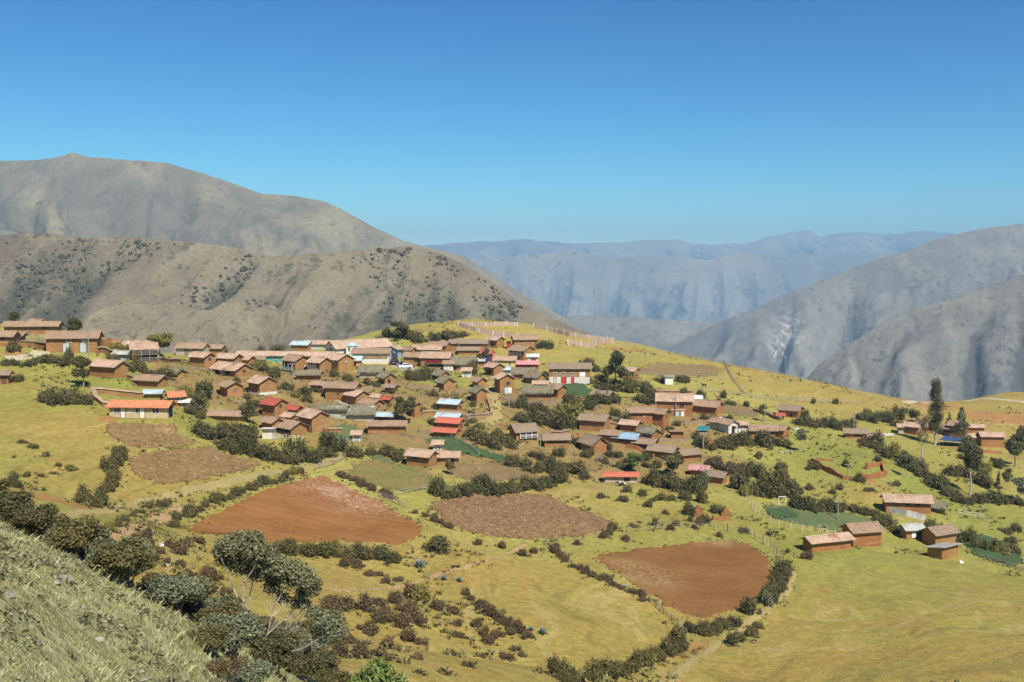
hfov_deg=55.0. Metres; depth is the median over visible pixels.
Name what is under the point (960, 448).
bush
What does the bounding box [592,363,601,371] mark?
shrub
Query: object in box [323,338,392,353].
church
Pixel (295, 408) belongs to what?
adobe house
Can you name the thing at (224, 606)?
leafy shrub
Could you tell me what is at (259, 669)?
leafy shrub
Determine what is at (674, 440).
garden wall
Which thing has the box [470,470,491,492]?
hedge shrub
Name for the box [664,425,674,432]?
shrub
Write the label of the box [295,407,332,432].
adobe house
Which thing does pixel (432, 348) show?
adobe house
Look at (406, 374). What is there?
bush
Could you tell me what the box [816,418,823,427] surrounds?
bush
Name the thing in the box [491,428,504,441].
shrub
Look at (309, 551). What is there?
bush
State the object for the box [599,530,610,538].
brown scrub
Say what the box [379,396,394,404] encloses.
adobe house
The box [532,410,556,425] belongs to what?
shrub
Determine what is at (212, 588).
leafy shrub
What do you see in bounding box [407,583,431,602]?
bush
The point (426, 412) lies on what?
garden wall
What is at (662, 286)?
mountain
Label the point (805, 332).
mountain
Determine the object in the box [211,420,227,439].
bush
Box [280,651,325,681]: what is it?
leafy shrub
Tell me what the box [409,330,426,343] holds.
bush
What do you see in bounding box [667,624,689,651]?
hedge shrub
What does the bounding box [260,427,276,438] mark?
shed
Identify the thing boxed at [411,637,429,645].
brown scrub
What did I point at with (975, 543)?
bush
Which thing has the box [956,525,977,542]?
bush
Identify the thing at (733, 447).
bush
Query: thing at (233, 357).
adobe house
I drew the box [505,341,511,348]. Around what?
booth
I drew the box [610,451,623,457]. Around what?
shrub
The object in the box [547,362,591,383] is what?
adobe house
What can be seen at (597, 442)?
adobe house
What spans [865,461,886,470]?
ruined wall
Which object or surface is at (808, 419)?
bush
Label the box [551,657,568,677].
hedge shrub
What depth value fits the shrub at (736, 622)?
125.59 m
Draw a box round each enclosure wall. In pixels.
[458,321,517,326]
[458,322,528,336]
[533,323,613,339]
[568,338,613,346]
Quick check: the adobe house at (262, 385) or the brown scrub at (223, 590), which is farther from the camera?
the adobe house at (262, 385)
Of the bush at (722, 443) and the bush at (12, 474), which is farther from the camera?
the bush at (722, 443)
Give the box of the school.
[236,350,335,361]
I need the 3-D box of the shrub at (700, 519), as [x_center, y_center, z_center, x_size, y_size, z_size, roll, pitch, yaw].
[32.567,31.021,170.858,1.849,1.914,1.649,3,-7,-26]
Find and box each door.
[1,376,6,383]
[25,327,30,333]
[62,343,68,351]
[79,342,86,351]
[120,408,125,417]
[139,408,144,417]
[561,377,566,383]
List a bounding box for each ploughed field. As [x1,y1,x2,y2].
[105,422,194,447]
[129,446,260,483]
[187,476,422,544]
[430,493,613,539]
[594,540,771,617]
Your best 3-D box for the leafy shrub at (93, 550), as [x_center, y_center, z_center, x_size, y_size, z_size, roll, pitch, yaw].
[-8.958,5.117,22.421,1.644,1.451,1.475,-1,4,-14]
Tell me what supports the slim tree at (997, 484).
on the ground at (884, 613)
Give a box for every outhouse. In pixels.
[349,430,363,440]
[430,439,445,449]
[460,367,473,376]
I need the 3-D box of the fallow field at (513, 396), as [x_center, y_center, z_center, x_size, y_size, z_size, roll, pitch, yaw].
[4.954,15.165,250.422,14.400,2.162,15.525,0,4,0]
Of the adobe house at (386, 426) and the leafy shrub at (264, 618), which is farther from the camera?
the adobe house at (386, 426)
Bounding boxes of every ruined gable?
[694,504,703,516]
[704,437,713,445]
[721,505,729,515]
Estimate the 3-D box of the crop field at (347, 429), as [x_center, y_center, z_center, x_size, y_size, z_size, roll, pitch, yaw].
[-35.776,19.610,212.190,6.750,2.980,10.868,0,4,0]
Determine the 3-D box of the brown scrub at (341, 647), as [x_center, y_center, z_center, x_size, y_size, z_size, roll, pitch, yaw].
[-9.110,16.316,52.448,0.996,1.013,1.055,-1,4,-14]
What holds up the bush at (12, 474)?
on the ground at (884, 613)
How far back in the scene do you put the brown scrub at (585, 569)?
140.40 m
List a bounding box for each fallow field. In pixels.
[451,462,535,481]
[504,394,555,408]
[638,363,722,376]
[721,400,757,416]
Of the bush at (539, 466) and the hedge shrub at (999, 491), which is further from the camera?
the hedge shrub at (999, 491)
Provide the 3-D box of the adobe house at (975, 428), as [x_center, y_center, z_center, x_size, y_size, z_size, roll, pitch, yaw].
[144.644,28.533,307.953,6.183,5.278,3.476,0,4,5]
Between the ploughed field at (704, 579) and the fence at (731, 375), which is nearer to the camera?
the ploughed field at (704, 579)
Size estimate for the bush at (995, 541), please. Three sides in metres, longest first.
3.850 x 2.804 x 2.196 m
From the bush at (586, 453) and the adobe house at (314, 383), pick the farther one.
the adobe house at (314, 383)
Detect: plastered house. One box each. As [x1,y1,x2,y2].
[105,399,176,417]
[173,342,211,354]
[178,398,192,406]
[304,340,328,349]
[350,348,392,363]
[387,345,403,357]
[442,360,454,370]
[492,356,516,366]
[503,367,510,374]
[526,354,538,359]
[602,471,639,482]
[694,395,702,398]
[707,416,721,430]
[716,417,739,433]
[737,421,748,432]
[895,423,908,433]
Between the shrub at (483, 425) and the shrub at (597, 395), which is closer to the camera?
the shrub at (483, 425)
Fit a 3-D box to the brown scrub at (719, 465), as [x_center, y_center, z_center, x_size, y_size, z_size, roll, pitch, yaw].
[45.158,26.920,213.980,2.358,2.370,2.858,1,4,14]
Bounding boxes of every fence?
[26,333,45,341]
[274,434,302,438]
[314,454,343,469]
[378,491,405,506]
[393,484,427,495]
[447,434,478,453]
[544,540,567,555]
[618,341,873,397]
[626,520,783,559]
[639,371,723,378]
[648,595,687,635]
[692,388,741,394]
[722,360,742,392]
[744,393,861,403]
[745,494,835,532]
[889,507,924,519]
[958,510,988,522]
[983,555,1023,570]
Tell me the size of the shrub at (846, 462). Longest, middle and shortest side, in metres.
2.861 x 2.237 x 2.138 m
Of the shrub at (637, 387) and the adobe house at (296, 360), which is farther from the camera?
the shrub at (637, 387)
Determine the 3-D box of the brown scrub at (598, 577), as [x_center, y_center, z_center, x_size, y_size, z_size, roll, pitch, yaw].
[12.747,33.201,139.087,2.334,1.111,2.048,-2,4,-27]
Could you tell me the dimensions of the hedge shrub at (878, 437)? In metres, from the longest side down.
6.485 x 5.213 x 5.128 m
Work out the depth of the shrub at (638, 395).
260.29 m
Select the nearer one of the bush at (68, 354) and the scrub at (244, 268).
the bush at (68, 354)
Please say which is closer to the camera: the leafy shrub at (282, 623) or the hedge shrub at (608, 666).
the leafy shrub at (282, 623)
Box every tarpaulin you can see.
[697,425,708,430]
[940,435,962,443]
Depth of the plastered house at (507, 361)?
300.42 m
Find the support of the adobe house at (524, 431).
on the ground at (884, 613)
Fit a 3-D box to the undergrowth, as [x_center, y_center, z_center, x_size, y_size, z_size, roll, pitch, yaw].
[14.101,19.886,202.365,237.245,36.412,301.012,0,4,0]
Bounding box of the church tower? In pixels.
[345,342,358,355]
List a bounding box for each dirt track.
[54,441,350,516]
[109,504,183,540]
[322,544,524,591]
[473,375,502,425]
[659,571,796,681]
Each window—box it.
[114,408,119,412]
[125,408,131,412]
[152,408,159,413]
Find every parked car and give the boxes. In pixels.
[389,359,399,364]
[397,363,412,367]
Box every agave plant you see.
[413,558,426,566]
[538,626,547,633]
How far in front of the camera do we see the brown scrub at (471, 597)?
122.94 m
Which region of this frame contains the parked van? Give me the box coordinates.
[391,353,397,358]
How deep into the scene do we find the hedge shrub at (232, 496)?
151.97 m
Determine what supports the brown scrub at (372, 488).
on the ground at (884, 613)
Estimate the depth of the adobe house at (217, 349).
291.57 m
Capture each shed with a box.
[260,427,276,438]
[664,376,672,383]
[668,430,685,438]
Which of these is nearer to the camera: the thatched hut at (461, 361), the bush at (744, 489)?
the bush at (744, 489)
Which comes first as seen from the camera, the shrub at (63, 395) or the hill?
the shrub at (63, 395)
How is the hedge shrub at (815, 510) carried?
on the ground at (884, 613)
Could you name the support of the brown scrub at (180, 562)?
on the ground at (884, 613)
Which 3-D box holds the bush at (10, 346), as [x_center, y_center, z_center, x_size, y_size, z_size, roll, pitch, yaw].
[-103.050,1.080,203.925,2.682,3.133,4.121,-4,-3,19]
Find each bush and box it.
[0,357,11,365]
[5,339,22,352]
[7,470,19,481]
[10,476,22,487]
[11,358,19,365]
[20,359,32,366]
[30,358,37,365]
[31,354,48,362]
[40,354,54,362]
[49,354,62,363]
[56,356,67,365]
[62,347,73,364]
[71,480,92,502]
[77,489,93,505]
[90,494,103,507]
[94,487,108,504]
[98,455,119,471]
[99,480,115,491]
[104,473,119,486]
[105,353,120,359]
[105,467,122,479]
[107,447,124,465]
[108,342,128,349]
[111,444,128,452]
[122,450,128,460]
[128,352,147,370]
[128,362,136,371]
[136,362,149,373]
[148,369,163,374]
[154,366,175,377]
[191,418,217,440]
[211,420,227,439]
[211,438,236,449]
[215,418,244,442]
[232,423,248,434]
[239,423,261,440]
[253,363,269,371]
[254,345,265,350]
[268,343,284,350]
[268,365,281,378]
[271,537,298,555]
[279,379,294,389]
[290,390,300,397]
[293,543,308,553]
[297,385,312,392]
[298,540,317,556]
[300,394,314,403]
[314,541,340,558]
[318,539,343,555]
[332,549,356,558]
[341,444,363,457]
[344,541,366,557]
[359,546,374,559]
[364,444,377,455]
[371,544,388,560]
[376,443,404,457]
[381,326,392,337]
[382,548,402,563]
[392,449,405,461]
[400,328,422,339]
[402,367,412,379]
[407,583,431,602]
[408,369,420,380]
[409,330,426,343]
[418,363,442,372]
[418,371,428,380]
[421,535,450,554]
[422,370,431,379]
[427,330,443,340]
[437,328,454,339]
[451,329,463,337]
[453,331,469,337]
[464,358,477,374]
[502,449,520,466]
[513,456,533,467]
[521,464,537,473]
[526,450,537,456]
[533,459,545,472]
[535,339,554,349]
[536,449,548,460]
[541,456,557,469]
[545,455,561,473]
[552,446,566,457]
[562,458,586,473]
[569,435,579,444]
[577,469,590,480]
[580,446,594,458]
[603,449,613,457]
[652,375,663,382]
[674,374,690,383]
[679,387,687,392]
[682,501,696,516]
[691,430,702,438]
[691,435,709,447]
[705,441,717,450]
[708,502,723,513]
[714,435,732,449]
[722,433,740,450]
[728,429,750,446]
[728,466,751,489]
[739,484,752,496]
[744,479,760,496]
[745,458,767,477]
[746,435,758,445]
[753,451,762,458]
[753,468,779,497]
[753,472,784,498]
[754,428,772,448]
[761,468,785,482]
[761,587,776,607]
[765,439,774,448]
[772,466,789,485]
[773,435,793,446]
[774,461,787,468]
[781,486,793,496]
[784,477,804,497]
[790,417,811,426]
[799,415,812,426]
[810,419,818,428]
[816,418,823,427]
[820,415,836,428]
[829,416,841,429]
[840,417,859,427]
[942,462,962,477]
[952,461,972,477]
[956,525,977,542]
[957,444,966,452]
[957,450,969,458]
[960,434,976,446]
[967,536,982,548]
[969,469,993,484]
[974,461,992,473]
[974,471,993,488]
[980,539,993,549]
[990,538,1002,551]
[992,458,1005,468]
[992,544,1011,555]
[996,526,1014,534]
[1002,536,1017,542]
[1002,543,1021,554]
[1009,522,1022,531]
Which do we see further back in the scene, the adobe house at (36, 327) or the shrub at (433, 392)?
the shrub at (433, 392)
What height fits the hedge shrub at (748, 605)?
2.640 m
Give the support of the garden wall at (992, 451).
on the ground at (884, 613)
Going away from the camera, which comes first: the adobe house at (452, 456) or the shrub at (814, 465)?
the adobe house at (452, 456)
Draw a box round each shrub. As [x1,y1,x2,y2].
[0,479,12,491]
[0,490,35,524]
[0,494,36,530]
[9,502,59,539]
[11,373,25,381]
[14,513,71,536]
[22,470,30,476]
[27,443,39,448]
[36,388,50,402]
[38,523,111,558]
[40,386,61,401]
[42,514,105,559]
[45,390,64,405]
[58,386,72,404]
[66,386,79,404]
[72,390,94,404]
[83,535,155,584]
[84,537,159,589]
[84,557,158,584]
[88,537,153,583]
[103,519,118,532]
[114,515,122,526]
[120,514,130,520]
[129,510,136,516]
[135,509,146,512]
[135,576,212,608]
[140,571,189,583]
[143,500,154,508]
[146,573,205,614]
[155,498,168,506]
[162,497,171,504]
[165,519,180,527]
[171,509,181,519]
[172,589,207,612]
[176,384,194,396]
[181,502,193,518]
[182,401,200,414]
[184,594,253,617]
[185,624,230,658]
[188,401,206,413]
[191,390,207,403]
[192,506,199,517]
[193,595,246,624]
[195,380,213,398]
[195,389,208,406]
[195,409,206,418]
[195,504,204,510]
[196,579,220,601]
[196,611,268,664]
[201,497,209,507]
[203,653,251,681]
[205,596,219,601]
[208,490,221,503]
[218,491,226,500]
[220,369,229,375]
[226,492,234,499]
[227,658,276,681]
[228,441,242,454]
[230,484,244,496]
[233,374,241,382]
[236,432,256,455]
[244,481,258,490]
[245,625,275,646]
[245,629,301,677]
[246,439,261,457]
[254,359,266,365]
[255,442,274,459]
[256,474,268,484]
[258,615,275,627]
[259,445,280,461]
[259,620,279,638]
[268,445,294,463]
[269,477,279,484]
[275,643,311,655]
[278,475,285,481]
[278,620,298,626]
[279,434,309,458]
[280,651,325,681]
[281,469,290,478]
[283,623,306,634]
[286,448,301,465]
[287,619,315,634]
[288,465,300,474]
[296,446,315,462]
[298,634,332,652]
[303,648,339,677]
[308,446,326,459]
[309,450,323,463]
[314,386,322,392]
[314,668,351,681]
[316,441,338,457]
[318,427,348,451]
[325,637,339,647]
[329,368,339,376]
[330,654,341,672]
[337,626,348,638]
[345,374,354,381]
[348,656,409,681]
[363,377,369,383]
[366,380,381,386]
[387,388,397,393]
[407,395,415,400]
[426,417,436,425]
[427,473,446,497]
[428,388,438,396]
[432,399,438,409]
[438,488,455,498]
[449,484,462,498]
[453,481,473,496]
[461,426,475,436]
[465,418,477,423]
[467,425,488,441]
[469,481,481,494]
[470,399,475,406]
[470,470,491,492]
[472,422,485,427]
[474,435,487,444]
[483,479,500,497]
[486,430,504,450]
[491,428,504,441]
[493,429,506,445]
[497,480,512,494]
[504,475,520,493]
[505,435,515,442]
[505,440,518,448]
[508,400,517,407]
[511,411,529,422]
[514,480,531,492]
[515,392,528,407]
[518,474,535,489]
[523,408,533,422]
[524,400,539,410]
[524,476,546,491]
[528,403,545,426]
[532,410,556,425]
[539,401,546,410]
[540,475,557,488]
[543,407,555,413]
[545,653,572,674]
[547,411,571,429]
[549,415,564,427]
[549,465,567,482]
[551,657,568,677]
[554,399,584,425]
[557,670,575,681]
[561,391,578,401]
[562,394,582,405]
[567,666,579,680]
[568,416,577,428]
[578,673,590,681]
[582,399,595,409]
[582,659,601,678]
[583,356,595,365]
[584,395,598,404]
[588,373,609,389]
[588,670,597,681]
[590,660,609,677]
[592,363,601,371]
[592,391,604,403]
[596,492,605,498]
[597,391,612,404]
[598,456,609,463]
[598,654,622,678]
[602,376,621,390]
[602,382,613,389]
[606,393,621,402]
[606,526,613,535]
[606,656,623,671]
[607,522,618,530]
[609,407,620,416]
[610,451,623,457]
[611,460,624,467]
[613,659,629,676]
[616,493,628,501]
[619,375,643,392]
[619,410,634,419]
[622,455,629,463]
[623,484,632,492]
[624,462,633,468]
[624,646,643,665]
[624,657,641,673]
[628,522,637,527]
[629,649,653,666]
[632,377,643,392]
[632,392,644,400]
[638,394,648,403]
[638,486,647,495]
[639,379,652,393]
[640,474,651,483]
[641,388,656,403]
[641,462,653,467]
[642,450,651,461]
[643,498,652,507]
[643,647,657,664]
[646,463,665,485]
[647,644,663,662]
[651,493,665,500]
[651,518,657,525]
[652,471,678,488]
[653,458,663,467]
[658,634,677,656]
[661,648,667,661]
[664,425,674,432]
[665,473,684,488]
[666,494,676,500]
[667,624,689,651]
[670,479,690,491]
[671,635,688,653]
[672,419,680,426]
[672,519,679,525]
[677,489,692,500]
[680,475,701,492]
[683,619,698,632]
[687,515,693,521]
[689,467,711,493]
[695,389,706,398]
[695,487,707,503]
[695,619,709,634]
[696,514,704,523]
[700,413,709,419]
[700,627,713,636]
[709,623,721,634]
[710,616,725,633]
[719,388,726,398]
[719,615,730,629]
[723,414,733,419]
[724,399,736,405]
[725,629,738,646]
[726,614,743,627]
[731,630,745,642]
[738,595,761,615]
[742,400,749,406]
[745,624,758,632]
[745,627,756,636]
[752,619,765,628]
[761,581,779,604]
[766,576,778,594]
[767,570,789,583]
[769,575,785,583]
[774,556,794,576]
[777,581,788,593]
[788,493,806,510]
[796,493,816,511]
[801,409,810,416]
[805,482,814,489]
[806,458,821,470]
[806,506,817,513]
[814,499,826,511]
[818,495,835,508]
[824,498,840,512]
[828,488,836,493]
[832,397,838,403]
[836,483,843,489]
[837,500,848,511]
[841,458,850,467]
[845,502,858,512]
[853,470,866,482]
[854,412,866,420]
[856,435,866,442]
[856,505,868,514]
[859,439,880,447]
[861,408,872,414]
[863,411,872,420]
[864,429,885,447]
[864,487,874,490]
[864,508,882,515]
[871,410,881,423]
[872,514,884,522]
[873,455,882,461]
[874,445,882,453]
[877,409,887,418]
[880,444,893,458]
[881,408,896,422]
[881,512,894,527]
[886,525,899,533]
[888,441,900,459]
[890,420,903,426]
[890,479,901,485]
[891,403,906,419]
[891,523,899,533]
[894,449,906,459]
[894,453,915,469]
[907,456,928,472]
[913,465,932,477]
[918,516,937,526]
[922,472,951,489]
[927,474,943,486]
[940,484,952,496]
[944,487,962,496]
[949,491,968,504]
[965,496,976,505]
[971,491,987,503]
[980,490,1001,505]
[987,490,1005,503]
[999,495,1008,504]
[1004,493,1023,504]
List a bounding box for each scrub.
[0,236,522,350]
[130,532,141,537]
[139,526,152,539]
[147,538,154,546]
[155,547,166,553]
[163,556,170,562]
[164,539,173,547]
[167,537,189,554]
[174,559,187,567]
[182,567,197,576]
[194,536,206,543]
[198,562,218,581]
[214,574,225,580]
[219,586,231,595]
[317,594,342,609]
[329,600,343,615]
[331,640,349,655]
[335,470,346,477]
[335,594,354,611]
[339,556,348,566]
[343,633,356,643]
[349,476,360,481]
[349,556,361,567]
[351,590,375,612]
[351,639,370,658]
[354,617,380,635]
[356,478,367,487]
[363,569,373,576]
[366,485,376,490]
[371,596,387,606]
[371,647,387,655]
[372,602,394,623]
[376,571,383,575]
[378,634,394,647]
[380,576,390,583]
[381,488,392,496]
[386,589,404,604]
[392,576,404,580]
[393,599,419,616]
[393,608,414,628]
[400,627,417,640]
[403,580,420,600]
[409,606,427,624]
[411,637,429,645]
[416,653,422,659]
[428,513,438,520]
[430,598,444,610]
[434,518,444,523]
[443,521,454,528]
[446,604,460,613]
[450,631,464,637]
[451,618,462,626]
[461,587,470,595]
[466,595,474,600]
[469,617,483,626]
[474,536,482,544]
[475,598,489,608]
[478,623,489,635]
[481,633,494,644]
[482,602,495,610]
[484,604,498,617]
[489,628,506,638]
[493,611,506,619]
[495,615,506,624]
[497,541,506,548]
[498,652,514,659]
[502,615,514,626]
[505,624,516,635]
[511,643,521,651]
[514,618,525,634]
[518,548,527,555]
[521,630,534,639]
[529,547,538,553]
[550,543,560,553]
[555,551,566,557]
[561,555,569,562]
[573,538,580,544]
[576,563,583,569]
[581,564,590,573]
[586,570,596,577]
[594,573,606,580]
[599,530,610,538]
[601,573,613,581]
[607,442,611,450]
[608,581,620,586]
[620,534,630,541]
[630,588,646,595]
[638,596,646,601]
[667,523,673,529]
[697,514,711,522]
[704,458,715,465]
[706,454,723,462]
[714,460,723,468]
[716,531,721,537]
[722,459,740,474]
[735,460,749,475]
[738,526,750,532]
[800,549,813,558]
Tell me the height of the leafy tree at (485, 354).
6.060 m
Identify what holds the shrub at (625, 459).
on the ground at (884, 613)
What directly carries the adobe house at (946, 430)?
on the ground at (884, 613)
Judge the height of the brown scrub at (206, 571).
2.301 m
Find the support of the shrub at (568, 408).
on the ground at (884, 613)
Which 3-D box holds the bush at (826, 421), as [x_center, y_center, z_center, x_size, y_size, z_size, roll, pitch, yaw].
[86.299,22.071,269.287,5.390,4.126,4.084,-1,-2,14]
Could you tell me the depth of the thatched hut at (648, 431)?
227.84 m
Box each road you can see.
[4,350,49,359]
[390,360,419,371]
[901,398,1023,403]
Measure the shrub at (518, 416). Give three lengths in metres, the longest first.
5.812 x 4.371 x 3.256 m
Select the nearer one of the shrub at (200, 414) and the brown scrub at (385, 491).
the brown scrub at (385, 491)
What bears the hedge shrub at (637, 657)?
on the ground at (884, 613)
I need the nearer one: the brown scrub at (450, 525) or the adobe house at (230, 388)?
the brown scrub at (450, 525)
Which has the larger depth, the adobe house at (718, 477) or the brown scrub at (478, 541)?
the adobe house at (718, 477)
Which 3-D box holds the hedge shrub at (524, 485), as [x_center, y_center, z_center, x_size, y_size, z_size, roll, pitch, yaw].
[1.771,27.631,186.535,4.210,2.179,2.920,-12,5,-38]
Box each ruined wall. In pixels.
[102,337,120,345]
[712,515,729,520]
[808,457,833,461]
[811,458,886,480]
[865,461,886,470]
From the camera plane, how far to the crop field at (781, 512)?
184.96 m
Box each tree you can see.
[6,311,20,320]
[65,316,83,330]
[68,356,92,387]
[146,333,173,355]
[210,529,349,675]
[239,396,259,421]
[390,320,408,340]
[393,396,415,419]
[445,459,455,474]
[476,348,489,358]
[601,350,629,391]
[626,452,643,467]
[660,451,684,472]
[758,403,767,421]
[794,428,806,452]
[899,456,913,477]
[907,407,921,421]
[915,414,929,459]
[926,377,946,445]
[945,412,951,423]
[951,406,970,436]
[962,441,984,495]
[994,471,1001,489]
[1001,468,1012,489]
[1003,433,1023,466]
[1011,477,1023,494]
[1016,425,1023,435]
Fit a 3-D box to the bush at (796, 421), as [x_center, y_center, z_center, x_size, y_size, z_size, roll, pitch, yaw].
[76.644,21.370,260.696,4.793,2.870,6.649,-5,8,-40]
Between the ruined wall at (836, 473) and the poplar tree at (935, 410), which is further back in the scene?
the poplar tree at (935, 410)
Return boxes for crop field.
[333,422,357,440]
[347,459,431,490]
[368,454,452,490]
[424,436,505,461]
[563,383,591,396]
[764,504,883,529]
[766,507,801,518]
[964,534,1023,565]
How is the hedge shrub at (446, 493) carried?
on the ground at (884, 613)
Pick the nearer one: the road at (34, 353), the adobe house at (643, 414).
the road at (34, 353)
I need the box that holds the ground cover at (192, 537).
[6,319,1023,681]
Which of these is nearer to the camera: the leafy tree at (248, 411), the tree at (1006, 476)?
the leafy tree at (248, 411)
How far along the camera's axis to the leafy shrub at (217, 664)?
18.34 m
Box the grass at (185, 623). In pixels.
[0,521,301,681]
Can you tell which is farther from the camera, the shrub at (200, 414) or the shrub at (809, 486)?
the shrub at (809, 486)
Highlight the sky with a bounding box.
[0,0,1023,245]
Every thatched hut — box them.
[171,366,188,376]
[293,369,323,379]
[317,403,349,418]
[342,404,376,419]
[357,365,385,377]
[375,370,398,383]
[431,368,451,378]
[434,375,456,389]
[450,356,477,370]
[468,385,489,401]
[511,367,536,379]
[522,370,548,383]
[522,385,553,399]
[636,425,662,438]
[931,500,947,512]
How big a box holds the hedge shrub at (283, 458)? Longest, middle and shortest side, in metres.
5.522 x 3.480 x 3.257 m
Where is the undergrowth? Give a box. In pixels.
[4,333,1023,681]
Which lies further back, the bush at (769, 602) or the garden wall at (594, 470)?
the garden wall at (594, 470)
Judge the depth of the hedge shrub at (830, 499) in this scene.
192.37 m
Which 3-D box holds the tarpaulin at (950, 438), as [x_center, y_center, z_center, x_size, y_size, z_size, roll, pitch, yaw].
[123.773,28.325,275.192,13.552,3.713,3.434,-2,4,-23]
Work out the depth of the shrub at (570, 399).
244.89 m
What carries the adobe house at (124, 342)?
on the ground at (884, 613)
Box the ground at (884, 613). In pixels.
[0,319,1023,681]
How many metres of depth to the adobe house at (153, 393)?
197.93 m
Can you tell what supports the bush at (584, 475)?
on the ground at (884, 613)
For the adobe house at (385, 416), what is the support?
on the ground at (884, 613)
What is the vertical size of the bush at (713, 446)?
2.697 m
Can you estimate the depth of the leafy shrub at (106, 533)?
25.93 m
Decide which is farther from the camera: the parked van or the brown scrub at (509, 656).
the parked van
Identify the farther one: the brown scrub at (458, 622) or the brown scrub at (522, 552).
the brown scrub at (522, 552)
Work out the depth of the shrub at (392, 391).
244.91 m
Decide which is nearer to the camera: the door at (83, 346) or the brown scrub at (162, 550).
the brown scrub at (162, 550)
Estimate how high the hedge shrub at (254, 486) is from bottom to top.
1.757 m
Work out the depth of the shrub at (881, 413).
304.39 m
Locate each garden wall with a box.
[20,340,45,349]
[91,387,108,409]
[95,346,118,356]
[95,387,142,397]
[124,374,133,381]
[156,357,180,362]
[187,366,215,373]
[305,402,317,407]
[326,427,342,433]
[361,385,384,389]
[400,432,431,439]
[406,385,441,389]
[417,429,430,434]
[422,410,461,414]
[455,389,470,393]
[465,411,492,419]
[486,397,492,415]
[498,397,563,404]
[551,429,569,433]
[563,462,596,472]
[610,421,640,427]
[626,444,654,458]
[655,389,692,392]
[658,438,689,442]
[683,419,709,423]
[753,408,781,419]
[982,449,1001,453]
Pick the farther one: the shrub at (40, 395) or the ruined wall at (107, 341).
the ruined wall at (107, 341)
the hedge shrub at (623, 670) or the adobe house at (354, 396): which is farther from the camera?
the adobe house at (354, 396)
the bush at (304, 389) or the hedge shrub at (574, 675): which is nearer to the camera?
the hedge shrub at (574, 675)
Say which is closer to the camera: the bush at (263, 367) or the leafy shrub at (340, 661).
the leafy shrub at (340, 661)
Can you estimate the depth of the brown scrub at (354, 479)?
176.54 m
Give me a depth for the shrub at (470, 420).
229.23 m
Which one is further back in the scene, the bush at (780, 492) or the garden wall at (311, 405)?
the garden wall at (311, 405)
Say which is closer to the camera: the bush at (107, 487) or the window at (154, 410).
the bush at (107, 487)
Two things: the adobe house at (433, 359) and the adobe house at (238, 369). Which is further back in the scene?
the adobe house at (433, 359)
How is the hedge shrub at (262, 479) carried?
on the ground at (884, 613)
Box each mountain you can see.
[0,153,594,335]
[424,230,953,259]
[470,251,898,322]
[562,316,716,350]
[666,223,1023,378]
[806,274,1023,401]
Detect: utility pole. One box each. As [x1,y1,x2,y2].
[85,332,90,357]
[835,500,841,519]
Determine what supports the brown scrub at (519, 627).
on the ground at (884, 613)
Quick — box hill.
[0,233,591,352]
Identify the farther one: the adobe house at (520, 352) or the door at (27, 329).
the adobe house at (520, 352)
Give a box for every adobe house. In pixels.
[0,321,64,333]
[0,330,20,345]
[0,370,14,383]
[18,332,29,342]
[27,318,45,320]
[42,330,104,352]
[88,359,131,377]
[111,350,131,360]
[122,340,151,345]
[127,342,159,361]
[131,373,171,387]
[142,389,165,399]
[164,390,187,406]
[186,351,217,367]
[206,409,247,421]
[209,344,226,353]
[210,361,254,376]
[215,353,244,362]
[217,379,245,396]
[242,355,256,364]
[245,374,278,394]
[254,356,267,361]
[257,415,283,431]
[258,397,290,417]
[275,418,309,436]
[278,411,296,420]
[280,353,308,371]
[288,404,304,412]
[289,341,312,350]
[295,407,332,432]
[305,356,333,375]
[307,380,325,393]
[322,381,363,401]
[326,352,356,370]
[342,389,371,403]
[352,356,363,366]
[355,397,386,410]
[365,420,408,433]
[369,393,383,398]
[374,411,396,419]
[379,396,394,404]
[382,383,400,392]
[401,346,416,355]
[401,352,420,365]
[402,448,439,466]
[410,401,422,416]
[411,345,443,351]
[419,351,453,367]
[426,341,451,351]
[430,426,460,436]
[433,412,464,417]
[434,416,466,432]
[436,398,464,410]
[436,451,460,464]
[448,339,488,352]
[456,347,480,354]
[470,376,489,387]
[477,358,485,365]
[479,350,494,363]
[482,361,505,375]
[484,335,505,347]
[492,372,516,393]
[506,422,540,440]
[507,344,534,359]
[510,334,539,347]
[515,360,539,369]
[531,380,549,385]
[541,433,571,446]
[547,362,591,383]
[549,383,568,396]
[576,412,612,431]
[576,432,609,452]
[588,389,616,397]
[598,429,622,441]
[610,432,642,444]
[617,419,642,432]
[622,366,641,378]
[626,407,654,424]
[631,437,659,451]
[645,444,679,457]
[652,407,672,426]
[655,393,694,416]
[678,448,701,459]
[688,464,711,476]
[692,399,725,414]
[703,469,729,483]
[746,424,777,437]
[769,423,791,437]
[775,412,785,418]
[776,404,803,417]
[798,532,855,552]
[839,521,885,547]
[841,428,868,438]
[880,493,934,513]
[896,523,925,539]
[902,421,922,435]
[919,524,960,544]
[922,422,939,433]
[923,543,962,559]
[938,424,952,435]
[946,420,969,437]
[964,433,979,444]
[968,424,985,432]
[976,431,1006,447]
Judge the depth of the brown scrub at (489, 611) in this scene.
117.97 m
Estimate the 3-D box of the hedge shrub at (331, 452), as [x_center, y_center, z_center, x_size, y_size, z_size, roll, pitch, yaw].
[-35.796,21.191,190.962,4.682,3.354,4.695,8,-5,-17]
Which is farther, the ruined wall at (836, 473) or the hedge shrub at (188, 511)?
the ruined wall at (836, 473)
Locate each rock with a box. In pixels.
[4,591,14,598]
[53,579,60,585]
[59,574,74,583]
[95,636,103,641]
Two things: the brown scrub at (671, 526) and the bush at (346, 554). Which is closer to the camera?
the bush at (346, 554)
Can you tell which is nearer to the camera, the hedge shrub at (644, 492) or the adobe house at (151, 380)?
the hedge shrub at (644, 492)
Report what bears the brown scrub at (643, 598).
on the ground at (884, 613)

